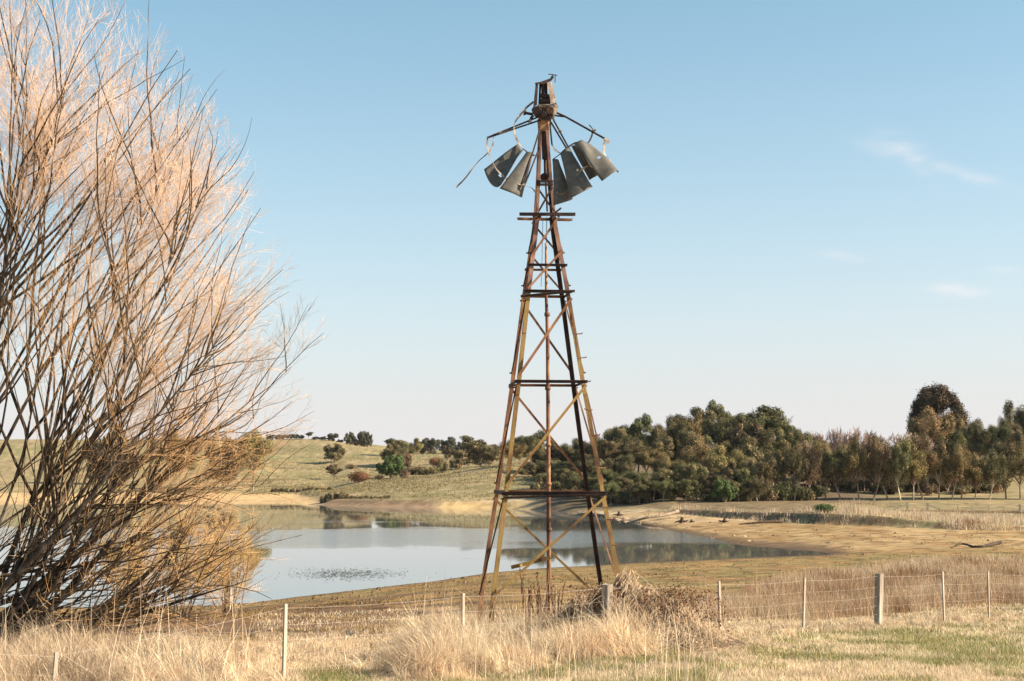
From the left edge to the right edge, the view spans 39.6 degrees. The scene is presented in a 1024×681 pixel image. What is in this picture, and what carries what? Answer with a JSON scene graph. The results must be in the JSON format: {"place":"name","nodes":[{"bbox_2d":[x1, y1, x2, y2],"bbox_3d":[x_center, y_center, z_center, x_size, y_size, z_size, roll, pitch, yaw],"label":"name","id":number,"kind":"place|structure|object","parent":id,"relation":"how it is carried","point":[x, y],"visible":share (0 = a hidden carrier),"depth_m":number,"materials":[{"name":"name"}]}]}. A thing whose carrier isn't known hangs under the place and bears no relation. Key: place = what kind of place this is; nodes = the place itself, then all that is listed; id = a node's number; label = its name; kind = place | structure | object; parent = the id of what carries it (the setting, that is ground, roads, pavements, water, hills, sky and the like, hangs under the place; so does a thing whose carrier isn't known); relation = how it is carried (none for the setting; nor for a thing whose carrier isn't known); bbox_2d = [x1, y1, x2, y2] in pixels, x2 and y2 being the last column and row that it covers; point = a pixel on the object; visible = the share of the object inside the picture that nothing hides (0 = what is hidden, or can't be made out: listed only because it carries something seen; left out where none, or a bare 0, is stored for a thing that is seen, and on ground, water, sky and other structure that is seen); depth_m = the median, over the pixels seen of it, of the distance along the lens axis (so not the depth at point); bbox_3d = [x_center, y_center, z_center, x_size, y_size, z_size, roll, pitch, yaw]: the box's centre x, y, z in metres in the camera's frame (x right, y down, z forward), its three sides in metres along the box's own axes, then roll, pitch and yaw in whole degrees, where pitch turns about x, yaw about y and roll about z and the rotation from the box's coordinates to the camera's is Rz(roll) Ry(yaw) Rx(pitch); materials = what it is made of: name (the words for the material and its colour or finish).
{"place":"outdoors","nodes":[
{"label":"outdoors","id":0,"kind":"place"},
{"bbox_2d":[0,500,828,606],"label":"water","id":1,"kind":"structure","parent":0,"point":[416,545],"depth_m":132.66,"materials":[{"name":"grey liquid"}]},
{"bbox_2d":[261,566,405,580],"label":"water weed","id":2,"kind":"object","parent":1,"relation":"on","point":[317,572],"visible":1,"depth_m":95.51,"materials":[{"name":"plant"}]},
{"bbox_2d":[0,438,1023,680],"bbox_3d":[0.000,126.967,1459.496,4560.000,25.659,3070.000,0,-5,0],"label":"ground","id":3,"kind":"structure","parent":0,"point":[797,536],"depth_m":148.39,"materials":[{"name":"beige plant"}]},
{"bbox_2d":[85,424,139,483],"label":"gum tree","id":4,"kind":"object","parent":3,"relation":"on","point":[97,447],"visible":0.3,"depth_m":364.64,"materials":[{"name":"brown plant"}]},
{"bbox_2d":[89,509,166,616],"bbox_3d":[-11.687,6.769,43.329,2.514,3.633,3.356,0,-5,0],"label":"osier bush","id":5,"kind":"object","parent":3,"relation":"on","point":[133,578],"visible":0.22,"depth_m":43.49,"materials":[{"name":"plant"}]},
{"bbox_2d":[0,0,327,645],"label":"bare willow","id":6,"kind":"object","parent":3,"relation":"on","point":[35,552],"visible":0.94,"depth_m":25.70,"materials":[{"name":"brown plant"}]},
{"bbox_2d":[156,429,199,482],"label":"gum tree","id":7,"kind":"object","parent":3,"relation":"on","point":[179,462],"visible":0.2,"depth_m":357.30,"materials":[{"name":"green plant"}]},
{"bbox_2d":[147,501,240,616],"bbox_3d":[-8.866,6.113,39.694,2.596,3.369,3.477,4,-6,-34],"label":"osier bush","id":8,"kind":"object","parent":3,"relation":"on","point":[183,611],"visible":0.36,"depth_m":39.29,"materials":[{"name":"plant"}]},
{"bbox_2d":[204,435,241,485],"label":"tree","id":9,"kind":"object","parent":3,"relation":"on","point":[228,463],"visible":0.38,"depth_m":346.70,"materials":[{"name":"brown plant"}]},
{"bbox_2d":[184,516,266,616],"bbox_3d":[-8.327,6.396,40.364,2.234,3.109,2.703,-2,-6,24],"label":"osier bush","id":10,"kind":"object","parent":3,"relation":"on","point":[243,576],"visible":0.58,"depth_m":40.64,"materials":[{"name":"brown plant"}]},
{"bbox_2d":[235,426,274,490],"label":"gum tree","id":11,"kind":"object","parent":3,"relation":"on","point":[248,446],"visible":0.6,"depth_m":343.10,"materials":[{"name":"green plant"}]},
{"bbox_2d":[323,443,345,461],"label":"gum tree","id":12,"kind":"object","parent":3,"relation":"on","point":[337,452],"visible":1,"depth_m":496.79,"materials":[{"name":"green plant"}]},
{"bbox_2d":[348,469,372,482],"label":"russet bush","id":13,"kind":"object","parent":3,"relation":"on","point":[361,476],"visible":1,"depth_m":365.25,"materials":[{"name":"brown plant"}]},
{"bbox_2d":[375,454,406,477],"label":"green tree","id":14,"kind":"object","parent":3,"relation":"on","point":[392,465],"visible":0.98,"depth_m":399.50,"materials":[{"name":"green plant"}]},
{"bbox_2d":[379,440,405,459],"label":"gum tree","id":15,"kind":"object","parent":3,"relation":"on","point":[396,447],"visible":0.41,"depth_m":473.50,"materials":[{"name":"green plant"}]},
{"bbox_2d":[0,555,840,680],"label":"grass stalks","id":16,"kind":"object","parent":3,"relation":"on","point":[446,656],"depth_m":20.80,"materials":[{"name":"beige plant"}]},
{"bbox_2d":[242,444,603,501],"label":"pasture tufts","id":17,"kind":"object","parent":3,"relation":"on","point":[448,475],"visible":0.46,"depth_m":327.59,"materials":[{"name":"green plant"}]},
{"bbox_2d":[419,437,440,453],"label":"gum tree","id":18,"kind":"object","parent":3,"relation":"on","point":[430,445],"visible":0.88,"depth_m":586.97,"materials":[{"name":"green plant"}]},
{"bbox_2d":[439,437,461,452],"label":"gum tree","id":19,"kind":"object","parent":3,"relation":"on","point":[451,442],"visible":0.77,"depth_m":599.57,"materials":[{"name":"green plant"}]},
{"bbox_2d":[449,435,500,466],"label":"gum tree","id":20,"kind":"object","parent":3,"relation":"on","point":[488,454],"visible":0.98,"depth_m":433.50,"materials":[{"name":"green plant"}]},
{"bbox_2d":[3,571,997,680],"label":"wire fence","id":21,"kind":"object","parent":3,"relation":"on","point":[878,597],"visible":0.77,"depth_m":25.67,"materials":[{"name":"grey metal"}]},
{"bbox_2d":[0,555,1006,643],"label":"shore herbage","id":22,"kind":"object","parent":3,"relation":"on","point":[250,614],"visible":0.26,"depth_m":44.48,"materials":[{"name":"brown plant"}]},
{"bbox_2d":[0,580,1023,680],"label":"tall dry grass","id":23,"kind":"structure","parent":3,"relation":"on","point":[424,663],"depth_m":21.98,"materials":[{"name":"beige plant"}]},
{"bbox_2d":[498,439,526,466],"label":"gum tree","id":24,"kind":"object","parent":3,"relation":"on","point":[519,449],"visible":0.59,"depth_m":332.96,"materials":[{"name":"green plant"}]},
{"bbox_2d":[517,435,540,461],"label":"gum tree","id":25,"kind":"object","parent":3,"relation":"on","point":[530,442],"visible":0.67,"depth_m":337.41,"materials":[{"name":"green plant"}]},
{"bbox_2d":[518,462,545,475],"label":"gum tree","id":26,"kind":"object","parent":3,"relation":"on","point":[529,468],"visible":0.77,"depth_m":302.64,"materials":[{"name":"green plant"}]},
{"bbox_2d":[456,74,620,628],"bbox_3d":[0.508,0.349,29.060,3.386,11.864,2.859,1,-5,-6],"label":"windmill","id":27,"kind":"object","parent":3,"relation":"on","point":[563,189],"visible":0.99,"depth_m":28.93,"materials":[{"name":"brown metal"}]},
{"bbox_2d":[530,442,559,463],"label":"gum tree","id":28,"kind":"object","parent":3,"relation":"on","point":[539,454],"visible":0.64,"depth_m":315.59,"materials":[{"name":"green plant"}]},
{"bbox_2d":[551,468,576,483],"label":"gum tree","id":29,"kind":"object","parent":3,"relation":"on","point":[556,474],"visible":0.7,"depth_m":265.53,"materials":[{"name":"green plant"}]},
{"bbox_2d":[558,437,586,462],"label":"gum tree","id":30,"kind":"object","parent":3,"relation":"on","point":[568,450],"visible":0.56,"depth_m":315.50,"materials":[{"name":"green plant"}]},
{"bbox_2d":[171,506,1023,616],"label":"mud clods","id":31,"kind":"object","parent":3,"relation":"on","point":[440,592],"visible":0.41,"depth_m":71.49,"materials":[{"name":"brown soil"}]},
{"bbox_2d":[587,468,618,484],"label":"gum tree","id":32,"kind":"object","parent":3,"relation":"on","point":[608,477],"visible":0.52,"depth_m":249.19,"materials":[{"name":"green plant"}]},
{"bbox_2d":[584,438,631,466],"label":"gum tree","id":33,"kind":"object","parent":3,"relation":"on","point":[606,449],"visible":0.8,"depth_m":280.67,"materials":[{"name":"green plant"}]},
{"bbox_2d":[593,480,623,504],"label":"gum tree","id":34,"kind":"object","parent":3,"relation":"on","point":[612,488],"visible":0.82,"depth_m":233.75,"materials":[{"name":"green plant"}]},
{"bbox_2d":[602,453,634,476],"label":"gum tree","id":35,"kind":"object","parent":3,"relation":"on","point":[623,464],"visible":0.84,"depth_m":262.23,"materials":[{"name":"green plant"}]},
{"bbox_2d":[213,602,1023,680],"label":"short turf","id":36,"kind":"structure","parent":3,"relation":"on","point":[817,646],"depth_m":23.86,"materials":[{"name":"beige plant"}]},
{"bbox_2d":[610,425,638,451],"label":"gum tree","id":37,"kind":"object","parent":3,"relation":"on","point":[619,432],"visible":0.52,"depth_m":294.56,"materials":[{"name":"green plant"}]},
{"bbox_2d":[611,437,643,467],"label":"gum tree","id":38,"kind":"object","parent":3,"relation":"on","point":[618,441],"visible":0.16,"depth_m":287.49,"materials":[{"name":"green plant"}]},
{"bbox_2d":[615,469,650,486],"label":"gum tree","id":39,"kind":"object","parent":3,"relation":"on","point":[634,476],"visible":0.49,"depth_m":249.46,"materials":[{"name":"green plant"}]},
{"bbox_2d":[626,483,649,503],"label":"gum tree","id":40,"kind":"object","parent":3,"relation":"on","point":[639,489],"visible":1,"depth_m":231.85,"materials":[{"name":"green plant"}]},
{"bbox_2d":[625,413,654,473],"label":"gum tree","id":41,"kind":"object","parent":3,"relation":"on","point":[636,428],"visible":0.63,"depth_m":297.94,"materials":[{"name":"green plant"}]},
{"bbox_2d":[626,443,663,474],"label":"gum tree","id":42,"kind":"object","parent":3,"relation":"on","point":[641,456],"visible":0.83,"depth_m":268.17,"materials":[{"name":"green plant"}]},
{"bbox_2d":[638,423,673,461],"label":"gum tree","id":43,"kind":"object","parent":3,"relation":"on","point":[658,431],"visible":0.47,"depth_m":288.54,"materials":[{"name":"green plant"}]},
{"bbox_2d":[514,567,799,651],"bbox_3d":[1.687,4.915,25.823,6.967,1.579,3.193,0,-5,0],"label":"bramble thicket","id":44,"kind":"object","parent":3,"relation":"on","point":[623,581],"visible":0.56,"depth_m":25.81,"materials":[{"name":"plant"}]},
{"bbox_2d":[644,435,673,461],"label":"gum tree","id":45,"kind":"object","parent":3,"relation":"on","point":[666,442],"visible":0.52,"depth_m":282.00,"materials":[{"name":"green plant"}]},
{"bbox_2d":[651,479,674,501],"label":"gum tree","id":46,"kind":"object","parent":3,"relation":"on","point":[667,486],"visible":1,"depth_m":229.74,"materials":[{"name":"green plant"}]},
{"bbox_2d":[647,453,681,472],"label":"gum tree","id":47,"kind":"object","parent":3,"relation":"on","point":[667,462],"visible":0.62,"depth_m":260.61,"materials":[{"name":"green plant"}]},
{"bbox_2d":[653,466,685,499],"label":"gum tree","id":48,"kind":"object","parent":3,"relation":"on","point":[661,474],"visible":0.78,"depth_m":232.85,"materials":[{"name":"green plant"}]},
{"bbox_2d":[665,418,688,461],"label":"gum tree","id":49,"kind":"object","parent":3,"relation":"on","point":[672,433],"visible":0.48,"depth_m":296.18,"materials":[{"name":"green plant"}]},
{"bbox_2d":[667,413,702,433],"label":"gum tree","id":50,"kind":"object","parent":3,"relation":"on","point":[694,424],"visible":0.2,"depth_m":304.51,"materials":[{"name":"green plant"}]},
{"bbox_2d":[673,478,698,501],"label":"gum tree","id":51,"kind":"object","parent":3,"relation":"on","point":[684,487],"visible":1,"depth_m":229.81,"materials":[{"name":"green plant"}]},
{"bbox_2d":[676,462,709,500],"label":"gum tree","id":52,"kind":"object","parent":3,"relation":"on","point":[694,471],"visible":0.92,"depth_m":232.88,"materials":[{"name":"green plant"}]},
{"bbox_2d":[674,429,713,454],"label":"gum tree","id":53,"kind":"object","parent":3,"relation":"on","point":[682,434],"visible":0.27,"depth_m":289.08,"materials":[{"name":"green plant"}]},
{"bbox_2d":[674,406,725,476],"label":"gum tree","id":54,"kind":"object","parent":3,"relation":"on","point":[694,411],"visible":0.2,"depth_m":308.82,"materials":[{"name":"green plant"}]},
{"bbox_2d":[676,431,725,478],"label":"gum tree","id":55,"kind":"object","parent":3,"relation":"on","point":[698,448],"visible":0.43,"depth_m":266.34,"materials":[{"name":"green plant"}]},
{"bbox_2d":[702,474,729,500],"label":"gum tree","id":56,"kind":"object","parent":3,"relation":"on","point":[708,483],"visible":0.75,"depth_m":230.72,"materials":[{"name":"green plant"}]},
{"bbox_2d":[705,399,731,422],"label":"gum tree","id":57,"kind":"object","parent":3,"relation":"on","point":[720,413],"visible":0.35,"depth_m":311.73,"materials":[{"name":"green plant"}]},
{"bbox_2d":[700,444,737,474],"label":"gum tree","id":58,"kind":"object","parent":3,"relation":"on","point":[714,460],"visible":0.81,"depth_m":253.90,"materials":[{"name":"green plant"}]},
{"bbox_2d":[707,461,738,482],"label":"gum tree","id":59,"kind":"object","parent":3,"relation":"on","point":[727,472],"visible":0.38,"depth_m":247.29,"materials":[{"name":"green plant"}]},
{"bbox_2d":[700,411,747,455],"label":"gum tree","id":60,"kind":"object","parent":3,"relation":"on","point":[718,433],"visible":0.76,"depth_m":296.01,"materials":[{"name":"green plant"}]},
{"bbox_2d":[711,478,738,501],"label":"green tree","id":61,"kind":"object","parent":3,"relation":"on","point":[723,490],"visible":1,"depth_m":226.23,"materials":[{"name":"green plant"}]},
{"bbox_2d":[720,434,758,455],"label":"gum tree","id":62,"kind":"object","parent":3,"relation":"on","point":[751,440],"visible":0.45,"depth_m":282.20,"materials":[{"name":"green plant"}]},
{"bbox_2d":[724,449,756,468],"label":"gum tree","id":63,"kind":"object","parent":3,"relation":"on","point":[739,457],"visible":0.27,"depth_m":259.87,"materials":[{"name":"green plant"}]},
{"bbox_2d":[733,466,756,491],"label":"gum tree","id":64,"kind":"object","parent":3,"relation":"on","point":[744,474],"visible":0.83,"depth_m":230.97,"materials":[{"name":"green plant"}]},
{"bbox_2d":[730,419,763,446],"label":"gum tree","id":65,"kind":"object","parent":3,"relation":"on","point":[736,435],"visible":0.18,"depth_m":290.47,"materials":[{"name":"green plant"}]},
{"bbox_2d":[738,443,765,482],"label":"gum tree","id":66,"kind":"object","parent":3,"relation":"on","point":[753,451],"visible":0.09,"depth_m":261.96,"materials":[{"name":"green plant"}]},
{"bbox_2d":[740,456,777,491],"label":"gum tree","id":67,"kind":"object","parent":3,"relation":"on","point":[760,470],"visible":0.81,"depth_m":231.98,"materials":[{"name":"green plant"}]},
{"bbox_2d":[747,478,770,501],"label":"gum tree","id":68,"kind":"object","parent":3,"relation":"on","point":[756,485],"visible":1,"depth_m":228.01,"materials":[{"name":"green plant"}]},
{"bbox_2d":[734,404,790,441],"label":"gum tree","id":69,"kind":"object","parent":3,"relation":"on","point":[770,415],"visible":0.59,"depth_m":300.72,"materials":[{"name":"green plant"}]},
{"bbox_2d":[756,428,776,480],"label":"gum tree","id":70,"kind":"object","parent":3,"relation":"on","point":[766,437],"visible":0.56,"depth_m":286.81,"materials":[{"name":"green plant"}]},
{"bbox_2d":[765,448,788,489],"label":"gum tree","id":71,"kind":"object","parent":3,"relation":"on","point":[778,468],"visible":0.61,"depth_m":234.85,"materials":[{"name":"green plant"}]},
{"bbox_2d":[771,481,792,500],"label":"understorey bush","id":72,"kind":"object","parent":3,"relation":"on","point":[781,492],"visible":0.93,"depth_m":231.93,"materials":[{"name":"green plant"}]},
{"bbox_2d":[770,417,798,475],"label":"gum tree","id":73,"kind":"object","parent":3,"relation":"on","point":[785,425],"visible":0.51,"depth_m":299.20,"materials":[{"name":"green plant"}]},
{"bbox_2d":[773,428,812,481],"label":"gum tree","id":74,"kind":"object","parent":3,"relation":"on","point":[795,437],"visible":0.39,"depth_m":288.39,"materials":[{"name":"green plant"}]},
{"bbox_2d":[784,443,808,500],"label":"gum tree","id":75,"kind":"object","parent":3,"relation":"on","point":[795,463],"visible":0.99,"depth_m":233.13,"materials":[{"name":"green plant"}]},
{"bbox_2d":[788,486,810,500],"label":"understorey bush","id":76,"kind":"object","parent":3,"relation":"on","point":[799,496],"visible":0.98,"depth_m":232.75,"materials":[{"name":"green plant"}]},
{"bbox_2d":[799,444,822,490],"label":"gum tree","id":77,"kind":"object","parent":3,"relation":"on","point":[810,457],"visible":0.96,"depth_m":233.74,"materials":[{"name":"brown plant"}]},
{"bbox_2d":[811,440,841,499],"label":"gum tree","id":78,"kind":"object","parent":3,"relation":"on","point":[819,446],"visible":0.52,"depth_m":239.60,"materials":[{"name":"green plant"}]},
{"bbox_2d":[820,444,848,498],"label":"gum tree","id":79,"kind":"object","parent":3,"relation":"on","point":[835,464],"visible":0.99,"depth_m":236.96,"materials":[{"name":"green plant"}]},
{"bbox_2d":[667,497,1023,530],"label":"bank tussocks","id":80,"kind":"object","parent":3,"relation":"on","point":[981,518],"visible":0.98,"depth_m":170.88,"materials":[{"name":"beige plant"}]},
{"bbox_2d":[667,550,1023,621],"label":"reddish rushes","id":81,"kind":"object","parent":3,"relation":"on","point":[899,588],"visible":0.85,"depth_m":49.75,"materials":[{"name":"beige plant"}]},
{"bbox_2d":[841,434,871,499],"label":"gum tree","id":82,"kind":"object","parent":3,"relation":"on","point":[852,461],"visible":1,"depth_m":236.50,"materials":[{"name":"green plant"}]},
{"bbox_2d":[862,431,892,500],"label":"gum tree","id":83,"kind":"object","parent":3,"relation":"on","point":[877,451],"visible":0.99,"depth_m":236.37,"materials":[{"name":"brown plant"}]},
{"bbox_2d":[883,437,912,500],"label":"gum tree","id":84,"kind":"object","parent":3,"relation":"on","point":[895,462],"visible":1,"depth_m":235.40,"materials":[{"name":"green plant"}]},
{"bbox_2d":[897,434,928,500],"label":"gum tree","id":85,"kind":"object","parent":3,"relation":"on","point":[916,465],"visible":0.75,"depth_m":237.08,"materials":[{"name":"green plant"}]},
{"bbox_2d":[903,429,932,499],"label":"gum tree","id":86,"kind":"object","parent":3,"relation":"on","point":[925,442],"visible":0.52,"depth_m":239.16,"materials":[{"name":"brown plant"}]},
{"bbox_2d":[916,480,938,495],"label":"brown bush","id":87,"kind":"object","parent":3,"relation":"on","point":[927,489],"visible":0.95,"depth_m":252.24,"materials":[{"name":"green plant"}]},
{"bbox_2d":[906,403,956,455],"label":"gum tree","id":88,"kind":"object","parent":3,"relation":"on","point":[935,427],"visible":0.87,"depth_m":319.56,"materials":[{"name":"green plant"}]},
{"bbox_2d":[906,381,969,445],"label":"cypress tree","id":89,"kind":"object","parent":3,"relation":"on","point":[940,399],"visible":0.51,"depth_m":342.37,"materials":[{"name":"green plant"}]},
{"bbox_2d":[924,440,954,499],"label":"gum tree","id":90,"kind":"object","parent":3,"relation":"on","point":[935,464],"visible":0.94,"depth_m":239.45,"materials":[{"name":"green plant"}]},
{"bbox_2d":[935,430,964,456],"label":"gum tree","id":91,"kind":"object","parent":3,"relation":"on","point":[956,437],"visible":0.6,"depth_m":317.26,"materials":[{"name":"green plant"}]},
{"bbox_2d":[938,443,968,499],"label":"gum tree","id":92,"kind":"object","parent":3,"relation":"on","point":[956,461],"visible":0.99,"depth_m":238.49,"materials":[{"name":"green plant"}]},
{"bbox_2d":[956,428,977,460],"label":"gum tree","id":93,"kind":"object","parent":3,"relation":"on","point":[968,442],"visible":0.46,"depth_m":320.30,"materials":[{"name":"green plant"}]},
{"bbox_2d":[962,450,990,499],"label":"gum tree","id":94,"kind":"object","parent":3,"relation":"on","point":[976,473],"visible":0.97,"depth_m":240.02,"materials":[{"name":"green plant"}]},
{"bbox_2d":[968,418,994,460],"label":"gum tree","id":95,"kind":"object","parent":3,"relation":"on","point":[981,438],"visible":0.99,"depth_m":319.89,"materials":[{"name":"green plant"}]},
{"bbox_2d":[981,448,1010,499],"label":"gum tree","id":96,"kind":"object","parent":3,"relation":"on","point":[992,469],"visible":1,"depth_m":239.46,"materials":[{"name":"green plant"}]},
{"bbox_2d":[988,424,1012,457],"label":"gum tree","id":97,"kind":"object","parent":3,"relation":"on","point":[996,432],"visible":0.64,"depth_m":319.51,"materials":[{"name":"green plant"}]},
{"bbox_2d":[987,439,1019,498],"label":"gum tree","id":98,"kind":"object","parent":3,"relation":"on","point":[1005,449],"visible":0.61,"depth_m":242.26,"materials":[{"name":"green plant"}]},
{"bbox_2d":[997,420,1023,476],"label":"gum tree","id":99,"kind":"object","parent":3,"relation":"on","point":[1017,434],"visible":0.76,"depth_m":318.46,"materials":[{"name":"green plant"}]},
{"bbox_2d":[999,440,1023,499],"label":"gum tree","id":100,"kind":"object","parent":3,"relation":"on","point":[1016,467],"visible":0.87,"depth_m":241.09,"materials":[{"name":"green plant"}]},
{"bbox_2d":[1003,399,1023,449],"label":"gum tree","id":101,"kind":"object","parent":3,"relation":"on","point":[1017,415],"visible":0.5,"depth_m":329.88,"materials":[{"name":"green plant"}]},
{"bbox_2d":[0,0,1023,449],"label":"sky","id":102,"kind":"structure","parent":0,"point":[813,210],"materials":[{"name":"blue"}]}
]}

